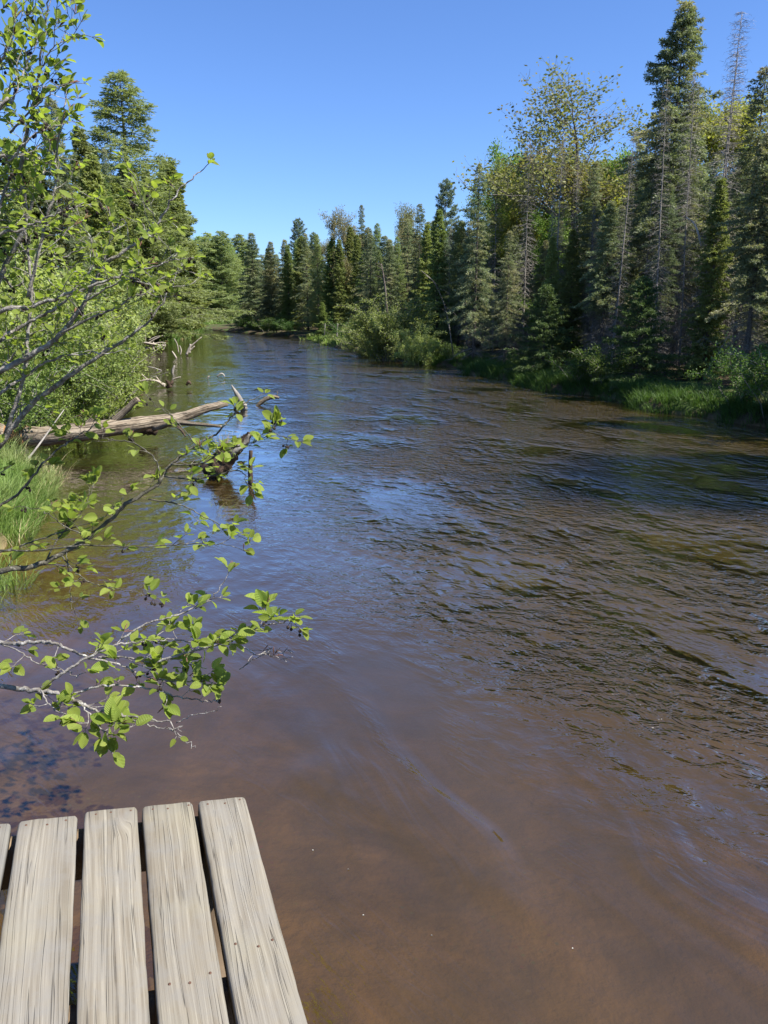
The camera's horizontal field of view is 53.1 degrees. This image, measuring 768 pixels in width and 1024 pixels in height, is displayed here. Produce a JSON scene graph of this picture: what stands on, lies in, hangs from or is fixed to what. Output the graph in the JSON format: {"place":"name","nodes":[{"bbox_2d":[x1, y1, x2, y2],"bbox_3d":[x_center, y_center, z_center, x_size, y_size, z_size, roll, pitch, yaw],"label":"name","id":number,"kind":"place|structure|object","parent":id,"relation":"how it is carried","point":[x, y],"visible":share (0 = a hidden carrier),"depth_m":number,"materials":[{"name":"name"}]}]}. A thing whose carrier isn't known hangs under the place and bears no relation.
{"place":"outdoors","nodes":[
{"label":"outdoors","id":0,"kind":"place"},
{"bbox_2d":[302,234,326,327],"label":"conifer tree","id":1,"kind":"object","parent":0,"point":[319,267],"visible":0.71,"depth_m":64.85,"materials":[{"name":"green plant"}]},
{"bbox_2d":[0,330,767,1023],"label":"water","id":2,"kind":"structure","parent":0,"point":[454,764],"depth_m":4.43,"materials":[{"name":"brown liquid"}]},
{"bbox_2d":[0,797,306,1023],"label":"dock","id":3,"kind":"object","parent":2,"relation":"in","point":[219,953],"visible":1,"depth_m":1.80,"materials":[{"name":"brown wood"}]},
{"bbox_2d":[200,428,251,478],"bbox_3d":[-1.959,-0.732,9.582,0.708,0.696,0.490,0,15,0],"label":"rotten stump","id":4,"kind":"object","parent":2,"relation":"on","point":[235,452],"visible":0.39,"depth_m":9.55,"materials":[{"name":"brown wood"}]},
{"bbox_2d":[0,323,767,1023],"bbox_3d":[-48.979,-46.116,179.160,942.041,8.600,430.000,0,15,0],"label":"ground","id":5,"kind":"structure","parent":0,"point":[50,769],"depth_m":4.18,"materials":[{"name":"brown soil"}]},
{"bbox_2d":[0,136,54,298],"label":"cedar tree","id":6,"kind":"object","parent":5,"relation":"on","point":[13,207],"visible":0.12,"depth_m":16.71,"materials":[{"name":"green plant"}]},
{"bbox_2d":[0,541,60,608],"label":"grass","id":7,"kind":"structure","parent":5,"relation":"on","point":[7,581],"depth_m":5.80,"materials":[{"name":"green plant"}]},
{"bbox_2d":[0,434,71,544],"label":"grass","id":8,"kind":"structure","parent":5,"relation":"on","point":[9,525],"depth_m":8.08,"materials":[{"name":"green plant"}]},
{"bbox_2d":[15,154,100,361],"bbox_3d":[-8.021,-5.687,18.180,2.077,5.217,2.126,5,15,18],"label":"cedar tree","id":9,"kind":"object","parent":5,"relation":"on","point":[43,211],"visible":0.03,"depth_m":17.61,"materials":[{"name":"green plant"}]},
{"bbox_2d":[0,313,118,451],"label":"alder shrub","id":10,"kind":"object","parent":5,"relation":"on","point":[31,416],"visible":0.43,"depth_m":11.34,"materials":[{"name":"green plant"}]},
{"bbox_2d":[0,334,124,426],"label":"alder shrub","id":11,"kind":"object","parent":5,"relation":"on","point":[69,414],"visible":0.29,"depth_m":12.24,"materials":[{"name":"green plant"}]},
{"bbox_2d":[0,283,128,425],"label":"alder shrub","id":12,"kind":"object","parent":5,"relation":"on","point":[80,345],"visible":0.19,"depth_m":13.03,"materials":[{"name":"green plant"}]},
{"bbox_2d":[0,256,132,346],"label":"willow shrub","id":13,"kind":"object","parent":5,"relation":"on","point":[95,303],"visible":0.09,"depth_m":15.43,"materials":[{"name":"green plant"}]},
{"bbox_2d":[0,286,143,426],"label":"alder shrub","id":14,"kind":"object","parent":5,"relation":"on","point":[16,356],"visible":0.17,"depth_m":13.10,"materials":[{"name":"green plant"}]},
{"bbox_2d":[0,228,154,375],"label":"willow shrub","id":15,"kind":"object","parent":5,"relation":"on","point":[22,294],"visible":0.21,"depth_m":14.25,"materials":[{"name":"green plant"}]},
{"bbox_2d":[32,98,136,387],"bbox_3d":[-7.505,-6.130,18.093,2.552,6.604,2.312,5,15,17],"label":"spruce tree","id":16,"kind":"object","parent":5,"relation":"on","point":[72,241],"visible":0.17,"depth_m":17.63,"materials":[{"name":"green plant"}]},
{"bbox_2d":[26,336,148,424],"bbox_3d":[-5.312,-1.916,13.358,2.145,2.216,2.082,10,17,33],"label":"alder shrub","id":17,"kind":"object","parent":5,"relation":"on","point":[89,399],"visible":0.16,"depth_m":13.20,"materials":[{"name":"green plant"}]},
{"bbox_2d":[36,309,147,416],"bbox_3d":[-5.860,-2.675,15.412,2.523,2.685,2.599,-9,17,-30],"label":"alder shrub","id":18,"kind":"object","parent":5,"relation":"on","point":[130,369],"visible":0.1,"depth_m":15.44,"materials":[{"name":"green plant"}]},
{"bbox_2d":[68,126,123,290],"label":"cedar tree","id":19,"kind":"object","parent":5,"relation":"on","point":[81,148],"visible":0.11,"depth_m":22.02,"materials":[{"name":"green plant"}]},
{"bbox_2d":[35,298,172,421],"bbox_3d":[-5.463,-2.566,14.541,2.832,2.926,2.749,-4,15,-16],"label":"alder shrub","id":20,"kind":"object","parent":5,"relation":"on","point":[119,404],"visible":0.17,"depth_m":14.59,"materials":[{"name":"green plant"}]},
{"bbox_2d":[0,0,219,475],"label":"alder shrub","id":21,"kind":"object","parent":5,"relation":"on","point":[21,165],"visible":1,"depth_m":2.85,"materials":[{"name":"green plant"}]},
{"bbox_2d":[77,153,147,386],"bbox_3d":[-7.670,-6.256,21.110,2.071,6.606,2.023,-12,19,-38],"label":"cedar tree","id":22,"kind":"object","parent":5,"relation":"on","point":[91,179],"visible":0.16,"depth_m":20.45,"materials":[{"name":"green plant"}]},
{"bbox_2d":[0,397,227,447],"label":"fallen log","id":23,"kind":"object","parent":5,"relation":"on","point":[117,423],"visible":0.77,"depth_m":11.22,"materials":[{"name":"brown wood"}]},
{"bbox_2d":[103,179,149,350],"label":"cedar tree","id":24,"kind":"object","parent":5,"relation":"on","point":[118,248],"visible":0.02,"depth_m":35.83,"materials":[{"name":"green plant"}]},
{"bbox_2d":[108,182,163,347],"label":"cedar tree","id":25,"kind":"object","parent":5,"relation":"on","point":[123,204],"visible":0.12,"depth_m":43.32,"materials":[{"name":"green plant"}]},
{"bbox_2d":[115,168,182,341],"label":"cedar tree","id":26,"kind":"object","parent":5,"relation":"on","point":[149,244],"visible":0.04,"depth_m":49.53,"materials":[{"name":"green plant"}]},
{"bbox_2d":[0,557,311,767],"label":"alder shrub","id":27,"kind":"object","parent":5,"relation":"on","point":[116,709],"visible":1,"depth_m":2.59,"materials":[{"name":"green plant"}]},
{"bbox_2d":[0,381,313,633],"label":"alder shrub","id":28,"kind":"object","parent":5,"relation":"on","point":[72,503],"visible":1,"depth_m":3.09,"materials":[{"name":"green plant"}]},
{"bbox_2d":[85,69,256,342],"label":"larch tree","id":29,"kind":"object","parent":5,"relation":"on","point":[135,109],"visible":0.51,"depth_m":45.75,"materials":[{"name":"green plant"}]},
{"bbox_2d":[156,161,214,329],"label":"cedar tree","id":30,"kind":"object","parent":5,"relation":"on","point":[171,170],"visible":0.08,"depth_m":63.84,"materials":[{"name":"green plant"}]},
{"bbox_2d":[197,232,239,317],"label":"larch tree","id":31,"kind":"object","parent":5,"relation":"on","point":[207,238],"visible":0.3,"depth_m":109.38,"materials":[{"name":"green plant"}]},
{"bbox_2d":[202,230,249,320],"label":"larch tree","id":32,"kind":"object","parent":5,"relation":"on","point":[219,252],"visible":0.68,"depth_m":109.20,"materials":[{"name":"green plant"}]},
{"bbox_2d":[228,233,269,329],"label":"spruce tree","id":33,"kind":"object","parent":5,"relation":"on","point":[247,294],"visible":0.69,"depth_m":80.11,"materials":[{"name":"green plant"}]},
{"bbox_2d":[253,241,282,327],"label":"spruce tree","id":34,"kind":"object","parent":5,"relation":"on","point":[269,261],"visible":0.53,"depth_m":76.31,"materials":[{"name":"green plant"}]},
{"bbox_2d":[268,239,297,328],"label":"spruce tree","id":35,"kind":"object","parent":5,"relation":"on","point":[279,309],"visible":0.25,"depth_m":74.50,"materials":[{"name":"green plant"}]},
{"bbox_2d":[277,244,295,326],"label":"cedar tree","id":36,"kind":"object","parent":5,"relation":"on","point":[287,297],"visible":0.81,"depth_m":72.16,"materials":[{"name":"green plant"}]},
{"bbox_2d":[287,236,314,328],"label":"cedar tree","id":37,"kind":"object","parent":5,"relation":"on","point":[298,252],"visible":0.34,"depth_m":70.59,"materials":[{"name":"green plant"}]},
{"bbox_2d":[290,233,319,330],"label":"spruce tree","id":38,"kind":"object","parent":5,"relation":"on","point":[305,289],"visible":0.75,"depth_m":67.17,"materials":[{"name":"green plant"}]},
{"bbox_2d":[316,240,335,330],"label":"cedar tree","id":39,"kind":"object","parent":5,"relation":"on","point":[327,280],"visible":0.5,"depth_m":62.95,"materials":[{"name":"green plant"}]},
{"bbox_2d":[326,239,349,329],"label":"cedar tree","id":40,"kind":"object","parent":5,"relation":"on","point":[338,276],"visible":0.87,"depth_m":60.21,"materials":[{"name":"green plant"}]},
{"bbox_2d":[318,204,362,292],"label":"poplar tree","id":41,"kind":"object","parent":5,"relation":"on","point":[338,222],"visible":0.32,"depth_m":61.85,"materials":[{"name":"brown plant"}]},
{"bbox_2d":[333,226,355,322],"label":"cedar tree","id":42,"kind":"object","parent":5,"relation":"on","point":[349,244],"visible":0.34,"depth_m":61.71,"materials":[{"name":"green plant"}]},
{"bbox_2d":[342,234,361,328],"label":"cedar tree","id":43,"kind":"object","parent":5,"relation":"on","point":[356,253],"visible":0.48,"depth_m":57.13,"materials":[{"name":"green plant"}]},
{"bbox_2d":[343,229,379,325],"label":"spruce tree","id":44,"kind":"object","parent":5,"relation":"on","point":[359,262],"visible":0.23,"depth_m":50.77,"materials":[{"name":"green plant"}]},
{"bbox_2d":[353,233,383,321],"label":"spruce tree","id":45,"kind":"object","parent":5,"relation":"on","point":[371,269],"visible":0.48,"depth_m":45.99,"materials":[{"name":"green plant"}]},
{"bbox_2d":[366,250,384,320],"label":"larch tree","id":46,"kind":"object","parent":5,"relation":"on","point":[379,260],"visible":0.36,"depth_m":45.60,"materials":[{"name":"green plant"}]},
{"bbox_2d":[333,291,449,361],"bbox_3d":[0.218,-7.650,33.072,5.142,3.512,5.862,-9,17,-32],"label":"willow shrub","id":47,"kind":"object","parent":5,"relation":"on","point":[378,335],"visible":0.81,"depth_m":32.70,"materials":[{"name":"green plant"}]},
{"bbox_2d":[375,239,408,339],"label":"spruce tree","id":48,"kind":"object","parent":5,"relation":"on","point":[389,264],"visible":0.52,"depth_m":42.55,"materials":[{"name":"green plant"}]},
{"bbox_2d":[388,237,409,330],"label":"larch tree","id":49,"kind":"object","parent":5,"relation":"on","point":[397,247],"visible":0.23,"depth_m":45.30,"materials":[{"name":"green plant"}]},
{"bbox_2d":[393,202,417,276],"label":"poplar tree","id":50,"kind":"object","parent":5,"relation":"on","point":[402,220],"visible":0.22,"depth_m":54.23,"materials":[{"name":"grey plant"}]},
{"bbox_2d":[398,219,417,334],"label":"spruce tree","id":51,"kind":"object","parent":5,"relation":"on","point":[405,234],"visible":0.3,"depth_m":46.43,"materials":[{"name":"green plant"}]},
{"bbox_2d":[400,204,430,336],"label":"spruce tree","id":52,"kind":"object","parent":5,"relation":"on","point":[419,250],"visible":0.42,"depth_m":43.54,"materials":[{"name":"green plant"}]},
{"bbox_2d":[388,323,446,366],"bbox_3d":[1.331,-6.341,30.412,2.562,2.236,2.921,-7,16,-27],"label":"willow shrub","id":53,"kind":"object","parent":5,"relation":"on","point":[419,354],"visible":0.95,"depth_m":30.17,"materials":[{"name":"green plant"}]},
{"bbox_2d":[410,224,435,333],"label":"cedar tree","id":54,"kind":"object","parent":5,"relation":"on","point":[426,245],"visible":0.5,"depth_m":40.41,"materials":[{"name":"green plant"}]},
{"bbox_2d":[420,209,456,343],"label":"cedar tree","id":55,"kind":"object","parent":5,"relation":"on","point":[440,259],"visible":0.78,"depth_m":35.08,"materials":[{"name":"green plant"}]},
{"bbox_2d":[424,177,463,308],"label":"pine tree","id":56,"kind":"object","parent":5,"relation":"on","point":[445,187],"visible":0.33,"depth_m":41.10,"materials":[{"name":"green plant"}]},
{"bbox_2d":[427,220,478,346],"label":"larch tree","id":57,"kind":"object","parent":5,"relation":"on","point":[459,236],"visible":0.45,"depth_m":34.51,"materials":[{"name":"green plant"}]},
{"bbox_2d":[440,226,490,348],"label":"spruce tree","id":58,"kind":"object","parent":5,"relation":"on","point":[465,235],"visible":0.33,"depth_m":32.92,"materials":[{"name":"green plant"}]},
{"bbox_2d":[445,163,502,360],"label":"spruce tree","id":59,"kind":"object","parent":5,"relation":"on","point":[484,272],"visible":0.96,"depth_m":27.61,"materials":[{"name":"green plant"}]},
{"bbox_2d":[461,159,510,341],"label":"birch tree","id":60,"kind":"object","parent":5,"relation":"on","point":[487,202],"visible":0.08,"depth_m":34.56,"materials":[{"name":"green plant"}]},
{"bbox_2d":[480,167,504,350],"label":"dead spruce","id":61,"kind":"object","parent":5,"relation":"on","point":[494,283],"visible":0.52,"depth_m":31.06,"materials":[{"name":"plant"}]},
{"bbox_2d":[482,231,529,363],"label":"spruce tree","id":62,"kind":"object","parent":5,"relation":"on","point":[506,318],"visible":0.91,"depth_m":25.97,"materials":[{"name":"green plant"}]},
{"bbox_2d":[486,225,527,355],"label":"spruce tree","id":63,"kind":"object","parent":5,"relation":"on","point":[515,228],"visible":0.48,"depth_m":27.98,"materials":[{"name":"green plant"}]},
{"bbox_2d":[492,214,536,349],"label":"spruce tree","id":64,"kind":"object","parent":5,"relation":"on","point":[522,275],"visible":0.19,"depth_m":29.46,"materials":[{"name":"green plant"}]},
{"bbox_2d":[458,136,580,312],"bbox_3d":[6.025,-12.406,35.191,4.981,9.379,5.431,-10,17,-33],"label":"birch tree","id":65,"kind":"object","parent":5,"relation":"on","point":[496,153],"visible":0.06,"depth_m":35.24,"materials":[{"name":"green plant"}]},
{"bbox_2d":[508,139,538,354],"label":"dead spruce","id":66,"kind":"object","parent":5,"relation":"on","point":[525,265],"visible":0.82,"depth_m":27.46,"materials":[{"name":"plant"}]},
{"bbox_2d":[485,155,578,345],"bbox_3d":[5.492,-10.973,32.395,4.161,8.163,4.810,-9,17,-32],"label":"aspen tree","id":67,"kind":"object","parent":5,"relation":"on","point":[506,227],"visible":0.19,"depth_m":31.70,"materials":[{"name":"green plant"}]},
{"bbox_2d":[502,284,573,372],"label":"fir tree","id":68,"kind":"object","parent":5,"relation":"on","point":[542,351],"visible":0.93,"depth_m":22.20,"materials":[{"name":"green plant"}]},
{"bbox_2d":[526,240,559,340],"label":"spruce tree","id":69,"kind":"object","parent":5,"relation":"on","point":[538,271],"visible":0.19,"depth_m":26.71,"materials":[{"name":"green plant"}]},
{"bbox_2d":[527,235,563,362],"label":"cedar tree","id":70,"kind":"object","parent":5,"relation":"on","point":[552,256],"visible":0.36,"depth_m":23.73,"materials":[{"name":"green plant"}]},
{"bbox_2d":[541,135,567,348],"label":"dead spruce","id":71,"kind":"object","parent":5,"relation":"on","point":[558,224],"visible":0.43,"depth_m":24.03,"materials":[{"name":"plant"}]},
{"bbox_2d":[508,206,604,326],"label":"birch tree","id":72,"kind":"object","parent":5,"relation":"on","point":[545,236],"visible":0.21,"depth_m":28.84,"materials":[{"name":"green plant"}]},
{"bbox_2d":[553,229,587,364],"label":"cedar tree","id":73,"kind":"object","parent":5,"relation":"on","point":[570,254],"visible":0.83,"depth_m":23.37,"materials":[{"name":"green plant"}]},
{"bbox_2d":[543,346,612,382],"bbox_3d":[5.157,-3.768,19.938,1.846,1.029,1.611,-8,16,-28],"label":"bank shrub","id":74,"kind":"object","parent":5,"relation":"on","point":[573,369],"visible":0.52,"depth_m":19.63,"materials":[{"name":"green plant"}]},
{"bbox_2d":[563,161,610,347],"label":"spruce tree","id":75,"kind":"object","parent":5,"relation":"on","point":[596,172],"visible":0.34,"depth_m":25.34,"materials":[{"name":"green plant"}]},
{"bbox_2d":[568,197,608,352],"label":"spruce tree","id":76,"kind":"object","parent":5,"relation":"on","point":[598,216],"visible":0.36,"depth_m":25.36,"materials":[{"name":"green plant"}]},
{"bbox_2d":[450,55,734,314],"bbox_3d":[6.334,-12.117,30.612,11.189,11.179,10.570,-10,17,-33],"label":"maple tree","id":77,"kind":"object","parent":5,"relation":"on","point":[544,176],"visible":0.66,"depth_m":29.00,"materials":[{"name":"green plant"}]},
{"bbox_2d":[429,348,767,427],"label":"grass","id":78,"kind":"structure","parent":5,"relation":"on","point":[643,391],"depth_m":17.76,"materials":[{"name":"green plant"}]},
{"bbox_2d":[569,143,636,303],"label":"birch tree","id":79,"kind":"object","parent":5,"relation":"on","point":[612,162],"visible":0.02,"depth_m":31.22,"materials":[{"name":"green plant"}]},
{"bbox_2d":[570,200,637,355],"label":"spruce tree","id":80,"kind":"object","parent":5,"relation":"on","point":[610,218],"visible":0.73,"depth_m":21.55,"materials":[{"name":"green plant"}]},
{"bbox_2d":[561,342,659,386],"bbox_3d":[5.591,-3.644,19.143,1.970,1.258,2.256,-10,17,-33],"label":"bank shrub","id":81,"kind":"object","parent":5,"relation":"on","point":[593,364],"visible":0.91,"depth_m":18.99,"materials":[{"name":"green plant"}]},
{"bbox_2d":[584,204,639,361],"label":"spruce tree","id":82,"kind":"object","parent":5,"relation":"on","point":[621,220],"visible":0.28,"depth_m":21.81,"materials":[{"name":"green plant"}]},
{"bbox_2d":[584,202,645,364],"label":"spruce tree","id":83,"kind":"object","parent":5,"relation":"on","point":[629,234],"visible":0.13,"depth_m":22.53,"materials":[{"name":"green plant"}]},
{"bbox_2d":[600,132,638,363],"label":"dead spruce","id":84,"kind":"object","parent":5,"relation":"on","point":[619,282],"visible":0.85,"depth_m":20.83,"materials":[{"name":"plant"}]},
{"bbox_2d":[585,144,653,356],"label":"spruce tree","id":85,"kind":"object","parent":5,"relation":"on","point":[640,147],"visible":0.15,"depth_m":24.28,"materials":[{"name":"green plant"}]},
{"bbox_2d":[584,276,689,390],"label":"fir tree","id":86,"kind":"object","parent":5,"relation":"on","point":[648,307],"visible":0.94,"depth_m":18.64,"materials":[{"name":"green plant"}]},
{"bbox_2d":[620,184,691,367],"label":"spruce tree","id":87,"kind":"object","parent":5,"relation":"on","point":[673,240],"visible":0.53,"depth_m":20.02,"materials":[{"name":"green plant"}]},
{"bbox_2d":[635,79,676,374],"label":"dead spruce","id":88,"kind":"object","parent":5,"relation":"on","point":[658,245],"visible":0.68,"depth_m":18.71,"materials":[{"name":"plant"}]},
{"bbox_2d":[609,0,727,359],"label":"spruce tree","id":89,"kind":"object","parent":5,"relation":"on","point":[688,33],"visible":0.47,"depth_m":21.62,"materials":[{"name":"green plant"}]},
{"bbox_2d":[645,169,705,364],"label":"spruce tree","id":90,"kind":"object","parent":5,"relation":"on","point":[691,181],"visible":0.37,"depth_m":20.70,"materials":[{"name":"green plant"}]},
{"bbox_2d":[667,172,693,369],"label":"dead spruce","id":91,"kind":"object","parent":5,"relation":"on","point":[682,292],"visible":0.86,"depth_m":19.50,"materials":[{"name":"plant"}]},
{"bbox_2d":[595,92,767,256],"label":"aspen tree","id":92,"kind":"object","parent":5,"relation":"on","point":[713,136],"visible":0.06,"depth_m":28.40,"materials":[{"name":"green plant"}]},
{"bbox_2d":[660,72,705,364],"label":"dead spruce","id":93,"kind":"object","parent":5,"relation":"on","point":[683,171],"visible":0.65,"depth_m":20.33,"materials":[{"name":"plant"}]},
{"bbox_2d":[667,177,735,379],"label":"cedar tree","id":94,"kind":"object","parent":5,"relation":"on","point":[715,214],"visible":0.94,"depth_m":17.81,"materials":[{"name":"green plant"}]},
{"bbox_2d":[651,98,754,169],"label":"aspen tree","id":95,"kind":"object","parent":5,"relation":"on","point":[712,149],"visible":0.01,"depth_m":28.53,"materials":[{"name":"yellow plant"}]},
{"bbox_2d":[670,154,741,354],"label":"spruce tree","id":96,"kind":"object","parent":5,"relation":"on","point":[719,169],"visible":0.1,"depth_m":23.36,"materials":[{"name":"green plant"}]},
{"bbox_2d":[663,65,767,377],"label":"spruce tree","id":97,"kind":"object","parent":5,"relation":"on","point":[751,136],"visible":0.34,"depth_m":18.08,"materials":[{"name":"green plant"}]},
{"bbox_2d":[675,11,755,378],"bbox_3d":[7.677,-7.066,17.770,1.419,7.917,1.462,-8,16,-27],"label":"dead spruce","id":98,"kind":"object","parent":5,"relation":"on","point":[727,143],"visible":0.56,"depth_m":17.32,"materials":[{"name":"plant"}]},
{"bbox_2d":[687,53,745,352],"bbox_3d":[9.209,-7.950,20.669,1.538,7.950,1.310,0,15,1],"label":"dead spruce","id":99,"kind":"object","parent":5,"relation":"on","point":[728,147],"visible":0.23,"depth_m":20.15,"materials":[{"name":"grey wood"}]},
{"bbox_2d":[683,358,767,405],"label":"bank shrub","id":100,"kind":"object","parent":5,"relation":"on","point":[757,390],"visible":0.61,"depth_m":14.62,"materials":[{"name":"green plant"}]},
{"bbox_2d":[705,132,767,383],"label":"spruce tree","id":101,"kind":"object","parent":5,"relation":"on","point":[756,292],"visible":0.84,"depth_m":16.20,"materials":[{"name":"green plant"}]},
{"bbox_2d":[705,332,767,420],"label":"bank shrub","id":102,"kind":"object","parent":5,"relation":"on","point":[724,362],"visible":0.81,"depth_m":13.75,"materials":[{"name":"green plant"}]},
{"bbox_2d":[714,343,767,384],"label":"bank shrub","id":103,"kind":"object","parent":5,"relation":"on","point":[759,364],"visible":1,"depth_m":12.73,"materials":[{"name":"green plant"}]},
{"bbox_2d":[0,0,767,269],"label":"sky","id":104,"kind":"structure","parent":0,"point":[304,109],"materials":[{"name":"blue"}]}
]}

